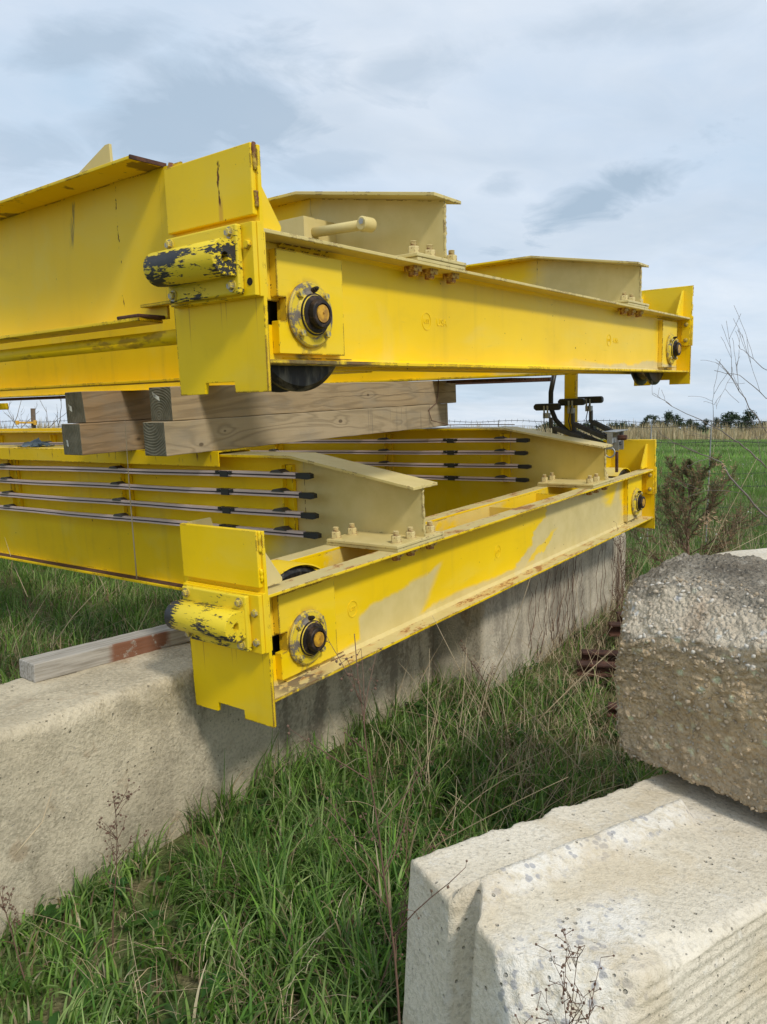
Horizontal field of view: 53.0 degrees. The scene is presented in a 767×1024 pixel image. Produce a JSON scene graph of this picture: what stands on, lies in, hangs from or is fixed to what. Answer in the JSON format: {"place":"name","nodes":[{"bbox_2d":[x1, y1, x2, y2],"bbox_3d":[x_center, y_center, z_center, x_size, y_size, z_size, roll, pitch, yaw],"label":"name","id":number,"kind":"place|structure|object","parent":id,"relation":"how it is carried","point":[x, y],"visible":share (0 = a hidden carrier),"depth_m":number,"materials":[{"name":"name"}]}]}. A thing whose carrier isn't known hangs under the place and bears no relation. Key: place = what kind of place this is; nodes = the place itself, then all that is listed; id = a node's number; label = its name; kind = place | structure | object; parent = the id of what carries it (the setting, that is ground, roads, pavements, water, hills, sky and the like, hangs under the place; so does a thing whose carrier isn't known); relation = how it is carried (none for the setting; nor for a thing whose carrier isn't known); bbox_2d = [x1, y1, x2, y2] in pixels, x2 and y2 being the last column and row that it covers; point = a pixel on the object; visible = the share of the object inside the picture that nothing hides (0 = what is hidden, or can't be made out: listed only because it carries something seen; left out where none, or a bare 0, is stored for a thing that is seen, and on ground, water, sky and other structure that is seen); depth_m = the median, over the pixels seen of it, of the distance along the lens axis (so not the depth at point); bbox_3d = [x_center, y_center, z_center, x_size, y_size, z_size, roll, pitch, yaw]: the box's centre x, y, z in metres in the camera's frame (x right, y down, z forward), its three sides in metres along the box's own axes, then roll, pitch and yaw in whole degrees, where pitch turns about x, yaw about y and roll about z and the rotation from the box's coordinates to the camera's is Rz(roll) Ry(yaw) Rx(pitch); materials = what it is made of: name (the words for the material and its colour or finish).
{"place":"outdoors","nodes":[
{"label":"outdoors","id":0,"kind":"place"},
{"bbox_2d":[0,429,766,1023],"bbox_3d":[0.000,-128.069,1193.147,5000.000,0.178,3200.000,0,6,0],"label":"ground","id":1,"kind":"structure","parent":0,"point":[124,941],"depth_m":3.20,"materials":[{"name":"green plant"}]},
{"bbox_2d":[0,885,25,980],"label":"dry weed","id":2,"kind":"object","parent":1,"relation":"on","point":[5,905],"visible":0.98,"depth_m":2.20,"materials":[{"name":"brown plant"}]},
{"bbox_2d":[4,399,61,427],"bbox_3d":[-5.691,-1.101,13.220,2.670,2.400,2.410,0,6,0],"label":"bare tree","id":3,"kind":"object","parent":1,"relation":"on","point":[47,417],"visible":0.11,"depth_m":13.38,"materials":[{"name":"brown plant"}]},
{"bbox_2d":[3,402,66,428],"bbox_3d":[-6.571,-1.129,12.579,2.506,2.598,2.764,3,7,27],"label":"bare tree","id":4,"kind":"object","parent":1,"relation":"on","point":[29,419],"visible":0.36,"depth_m":12.88,"materials":[{"name":"brown plant"}]},
{"bbox_2d":[96,779,148,952],"bbox_3d":[-0.784,1.079,2.317,0.139,0.553,0.134,0,6,0],"label":"dry weed","id":5,"kind":"object","parent":1,"relation":"on","point":[114,827],"visible":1,"depth_m":2.32,"materials":[{"name":"brown plant"}]},
{"bbox_2d":[0,626,432,938],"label":"concrete block","id":6,"kind":"object","parent":1,"relation":"on","point":[84,744],"depth_m":2.86,"materials":[{"name":"grey concrete"}]},
{"bbox_2d":[19,624,189,682],"bbox_3d":[-1.056,0.561,3.283,0.118,0.074,0.950,5,8,38],"label":"board","id":7,"kind":"object","parent":6,"relation":"on","point":[52,664],"visible":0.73,"depth_m":3.10,"materials":[{"name":"beige wood"}]},
{"bbox_2d":[0,427,656,727],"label":"bridge crane","id":8,"kind":"object","parent":6,"relation":"on","point":[264,558],"visible":0.94,"depth_m":4.20,"materials":[{"name":"yellow metal"}]},
{"bbox_2d":[18,438,54,446],"bbox_3d":[-2.422,-0.489,5.370,0.328,0.062,0.175,4,11,36],"label":"rag","id":9,"kind":"object","parent":8,"relation":"on","point":[37,442],"visible":1,"depth_m":5.33,"materials":[{"name":"blue fabric"}]},
{"bbox_2d":[61,419,152,454],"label":"wooden beam","id":10,"kind":"structure","parent":8,"relation":"on","point":[94,438],"depth_m":4.33,"materials":[{"name":"brown wood"}]},
{"bbox_2d":[65,390,150,422],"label":"wooden beam","id":11,"kind":"structure","parent":10,"relation":"on","point":[91,406],"depth_m":4.36,"materials":[{"name":"brown wood"}]},
{"bbox_2d":[143,403,447,455],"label":"wooden beam","id":12,"kind":"structure","parent":8,"relation":"on","point":[168,438],"depth_m":4.53,"materials":[{"name":"beige wood"}]},
{"bbox_2d":[149,381,455,420],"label":"wooden beam","id":13,"kind":"structure","parent":12,"relation":"on","point":[170,403],"depth_m":4.63,"materials":[{"name":"brown wood"}]},
{"bbox_2d":[0,141,693,435],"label":"bridge crane","id":14,"kind":"object","parent":13,"relation":"on","point":[198,276],"visible":0.99,"depth_m":3.04,"materials":[{"name":"yellow metal"}]},
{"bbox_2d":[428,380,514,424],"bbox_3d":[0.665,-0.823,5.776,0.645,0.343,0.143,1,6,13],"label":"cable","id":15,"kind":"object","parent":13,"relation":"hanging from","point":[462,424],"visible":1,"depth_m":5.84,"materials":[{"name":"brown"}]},
{"bbox_2d":[533,396,627,471],"bbox_3d":[1.508,-0.592,5.822,0.700,0.551,0.270,4,11,36],"label":"current collector","id":16,"kind":"object","parent":8,"relation":"attached to","point":[615,438],"visible":0.87,"depth_m":5.80,"materials":[{"name":"black plastic"}]},
{"bbox_2d":[0,617,655,1023],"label":"broadleaf weeds","id":17,"kind":"object","parent":1,"relation":"on","point":[194,909],"visible":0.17,"depth_m":3.13,"materials":[{"name":"green plant"}]},
{"bbox_2d":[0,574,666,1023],"bbox_3d":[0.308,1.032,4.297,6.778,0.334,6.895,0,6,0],"label":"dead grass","id":18,"kind":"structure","parent":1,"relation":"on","point":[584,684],"depth_m":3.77,"materials":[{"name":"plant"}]},
{"bbox_2d":[287,621,467,1023],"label":"dry weed","id":19,"kind":"object","parent":1,"relation":"on","point":[383,868],"visible":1,"depth_m":1.78,"materials":[{"name":"brown plant"}]},
{"bbox_2d":[0,425,766,1023],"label":"dry stalks","id":20,"kind":"object","parent":1,"relation":"on","point":[580,637],"visible":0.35,"depth_m":3.71,"materials":[{"name":"beige plant"}]},
{"bbox_2d":[2,408,766,543],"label":"barbed wire fence","id":21,"kind":"object","parent":1,"relation":"on","point":[33,422],"visible":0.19,"depth_m":10.03,"materials":[{"name":"grey metal"}]},
{"bbox_2d":[372,821,453,1008],"bbox_3d":[0.072,1.101,2.057,0.204,0.567,0.156,3,7,25],"label":"dry weed","id":22,"kind":"object","parent":1,"relation":"on","point":[405,904],"visible":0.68,"depth_m":2.04,"materials":[{"name":"brown plant"}]},
{"bbox_2d":[458,640,503,714],"bbox_3d":[0.529,0.909,4.203,0.231,0.427,0.145,3,7,23],"label":"dry weed","id":23,"kind":"object","parent":1,"relation":"on","point":[478,670],"visible":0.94,"depth_m":4.22,"materials":[{"name":"brown plant"}]},
{"bbox_2d":[432,533,625,697],"bbox_3d":[1.139,0.688,5.937,0.637,0.826,2.835,4,7,34],"label":"concrete block","id":24,"kind":"object","parent":1,"relation":"on","point":[488,622],"depth_m":5.08,"materials":[{"name":"grey concrete"}]},
{"bbox_2d":[526,540,626,661],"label":"dead vines","id":25,"kind":"object","parent":24,"relation":"attached to","point":[617,564],"visible":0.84,"depth_m":5.71,"materials":[{"name":"brown plant"}]},
{"bbox_2d":[535,421,557,431],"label":"tree","id":26,"kind":"object","parent":1,"relation":"on","point":[554,424],"visible":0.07,"depth_m":234.71,"materials":[{"name":"green plant"}]},
{"bbox_2d":[535,928,587,1023],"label":"dry weed","id":27,"kind":"object","parent":1,"relation":"on","point":[566,949],"visible":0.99,"depth_m":1.19,"materials":[{"name":"brown plant"}]},
{"bbox_2d":[531,944,594,1023],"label":"dry weed","id":28,"kind":"object","parent":1,"relation":"on","point":[567,1008],"visible":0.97,"depth_m":1.18,"materials":[{"name":"brown plant"}]},
{"bbox_2d":[403,772,766,1023],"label":"concrete block","id":29,"kind":"object","parent":1,"relation":"on","point":[656,885],"depth_m":1.73,"materials":[{"name":"grey concrete"}]},
{"bbox_2d":[613,553,766,812],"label":"concrete block","id":30,"kind":"object","parent":29,"relation":"on","point":[690,675],"depth_m":2.26,"materials":[{"name":"grey concrete"}]},
{"bbox_2d":[561,954,614,1023],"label":"dry weed","id":31,"kind":"object","parent":1,"relation":"on","point":[592,1004],"visible":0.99,"depth_m":1.18,"materials":[{"name":"brown plant"}]},
{"bbox_2d":[580,420,601,430],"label":"tree","id":32,"kind":"object","parent":1,"relation":"on","point":[585,423],"visible":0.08,"depth_m":215.33,"materials":[{"name":"green plant"}]},
{"bbox_2d":[576,660,616,677],"bbox_3d":[2.012,0.996,4.744,1.600,0.075,0.090,1,6,8],"label":"rusty steel section","id":33,"kind":"object","parent":1,"relation":"on","point":[602,666],"visible":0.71,"depth_m":4.82,"materials":[{"name":"brown metal"}]},
{"bbox_2d":[581,649,617,661],"bbox_3d":[2.092,0.962,4.942,1.600,0.080,0.090,1,6,8],"label":"rusty steel section","id":34,"kind":"object","parent":1,"relation":"on","point":[610,656],"visible":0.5,"depth_m":5.03,"materials":[{"name":"brown metal"}]},
{"bbox_2d":[588,585,625,660],"bbox_3d":[1.393,0.756,4.836,0.284,0.595,0.107,-1,6,-7],"label":"dry weed","id":35,"kind":"object","parent":1,"relation":"on","point":[609,616],"visible":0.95,"depth_m":4.84,"materials":[{"name":"brown plant"}]},
{"bbox_2d":[607,702,616,717],"bbox_3d":[1.786,1.095,3.993,1.200,0.060,0.080,2,7,19],"label":"rusty steel section","id":36,"kind":"object","parent":1,"relation":"on","point":[612,710],"visible":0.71,"depth_m":4.17,"materials":[{"name":"brown metal"}]},
{"bbox_2d":[608,621,621,636],"bbox_3d":[2.396,0.840,5.393,1.600,0.085,0.100,1,6,6],"label":"rusty steel section","id":37,"kind":"object","parent":1,"relation":"on","point":[615,630],"visible":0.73,"depth_m":5.46,"materials":[{"name":"brown metal"}]},
{"bbox_2d":[607,420,628,428],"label":"tree","id":38,"kind":"object","parent":1,"relation":"on","point":[619,426],"visible":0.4,"depth_m":249.27,"materials":[{"name":"green plant"}]},
{"bbox_2d":[616,611,622,621],"bbox_3d":[2.519,0.797,5.621,1.600,0.100,0.100,0,6,3],"label":"rusty steel section","id":39,"kind":"object","parent":1,"relation":"on","point":[619,616],"visible":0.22,"depth_m":5.66,"materials":[{"name":"brown metal"}]},
{"bbox_2d":[611,521,628,638],"bbox_3d":[1.753,0.510,5.724,0.175,0.888,0.240,0,6,0],"label":"dry weed","id":40,"kind":"object","parent":1,"relation":"on","point":[621,557],"visible":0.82,"depth_m":5.71,"materials":[{"name":"brown plant"}]},
{"bbox_2d":[601,548,640,647],"bbox_3d":[1.691,0.615,5.457,0.226,0.739,0.183,-6,8,-42],"label":"dry weed","id":41,"kind":"object","parent":1,"relation":"on","point":[625,575],"visible":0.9,"depth_m":5.43,"materials":[{"name":"brown plant"}]},
{"bbox_2d":[641,414,659,429],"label":"tree","id":42,"kind":"object","parent":1,"relation":"on","point":[647,418],"visible":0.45,"depth_m":233.28,"materials":[{"name":"green plant"}]},
{"bbox_2d":[658,410,683,427],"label":"tree","id":43,"kind":"object","parent":1,"relation":"on","point":[669,416],"visible":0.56,"depth_m":249.91,"materials":[{"name":"green plant"}]},
{"bbox_2d":[670,421,687,431],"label":"tree","id":44,"kind":"object","parent":1,"relation":"on","point":[681,423],"visible":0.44,"depth_m":215.04,"materials":[{"name":"green plant"}]},
{"bbox_2d":[683,418,697,431],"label":"tree","id":45,"kind":"object","parent":1,"relation":"on","point":[690,424],"visible":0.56,"depth_m":233.15,"materials":[{"name":"green plant"}]},
{"bbox_2d":[625,453,766,572],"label":"cedar shrub","id":46,"kind":"object","parent":1,"relation":"on","point":[697,479],"visible":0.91,"depth_m":6.95,"materials":[{"name":"green plant"}]},
{"bbox_2d":[692,421,703,432],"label":"tree","id":47,"kind":"object","parent":1,"relation":"on","point":[699,427],"visible":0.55,"depth_m":234.56,"materials":[{"name":"green plant"}]},
{"bbox_2d":[702,418,709,432],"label":"tree","id":48,"kind":"object","parent":1,"relation":"on","point":[705,427],"visible":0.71,"depth_m":250.10,"materials":[{"name":"green plant"}]},
{"bbox_2d":[652,306,766,527],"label":"bare tree","id":49,"kind":"object","parent":1,"relation":"on","point":[742,490],"visible":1,"depth_m":4.54,"materials":[{"name":"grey plant"}]},
{"bbox_2d":[698,456,732,539],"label":"dead leaves","id":50,"kind":"object","parent":49,"relation":"attached to","point":[704,518],"visible":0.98,"depth_m":4.61,"materials":[{"name":"brown plant"}]},
{"bbox_2d":[712,417,722,432],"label":"tree","id":51,"kind":"object","parent":1,"relation":"on","point":[716,423],"visible":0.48,"depth_m":215.35,"materials":[{"name":"green plant"}]},
{"bbox_2d":[718,411,741,428],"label":"tree","id":52,"kind":"object","parent":1,"relation":"on","point":[730,417],"visible":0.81,"depth_m":233.35,"materials":[{"name":"green plant"}]},
{"bbox_2d":[727,420,747,432],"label":"tree","id":53,"kind":"object","parent":1,"relation":"on","point":[740,424],"visible":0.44,"depth_m":248.83,"materials":[{"name":"green plant"}]},
{"bbox_2d":[737,409,757,432],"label":"tree","id":54,"kind":"object","parent":1,"relation":"on","point":[746,417],"visible":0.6,"depth_m":248.97,"materials":[{"name":"green plant"}]},
{"bbox_3d":[2.695,1.040,4.406,1.512,0.418,0.622,-2,6,-16],"label":"concrete block","id":55,"kind":"object","parent":1,"relation":"on","visible":0},
{"bbox_2d":[717,548,766,559],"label":"concrete block","id":56,"kind":"object","parent":55,"relation":"on","point":[762,553],"depth_m":4.32,"materials":[{"name":"grey concrete"}]},
{"bbox_2d":[0,438,766,574],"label":"field grass","id":57,"kind":"structure","parent":0,"point":[759,491],"depth_m":18.89,"materials":[{"name":"green plant"}]},
{"bbox_2d":[0,417,766,439],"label":"tall dry grass","id":58,"kind":"structure","parent":0,"point":[671,432],"depth_m":113.58,"materials":[{"name":"plant"}]},
{"bbox_2d":[0,0,766,428],"label":"sky","id":59,"kind":"structure","parent":0,"point":[619,130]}
]}

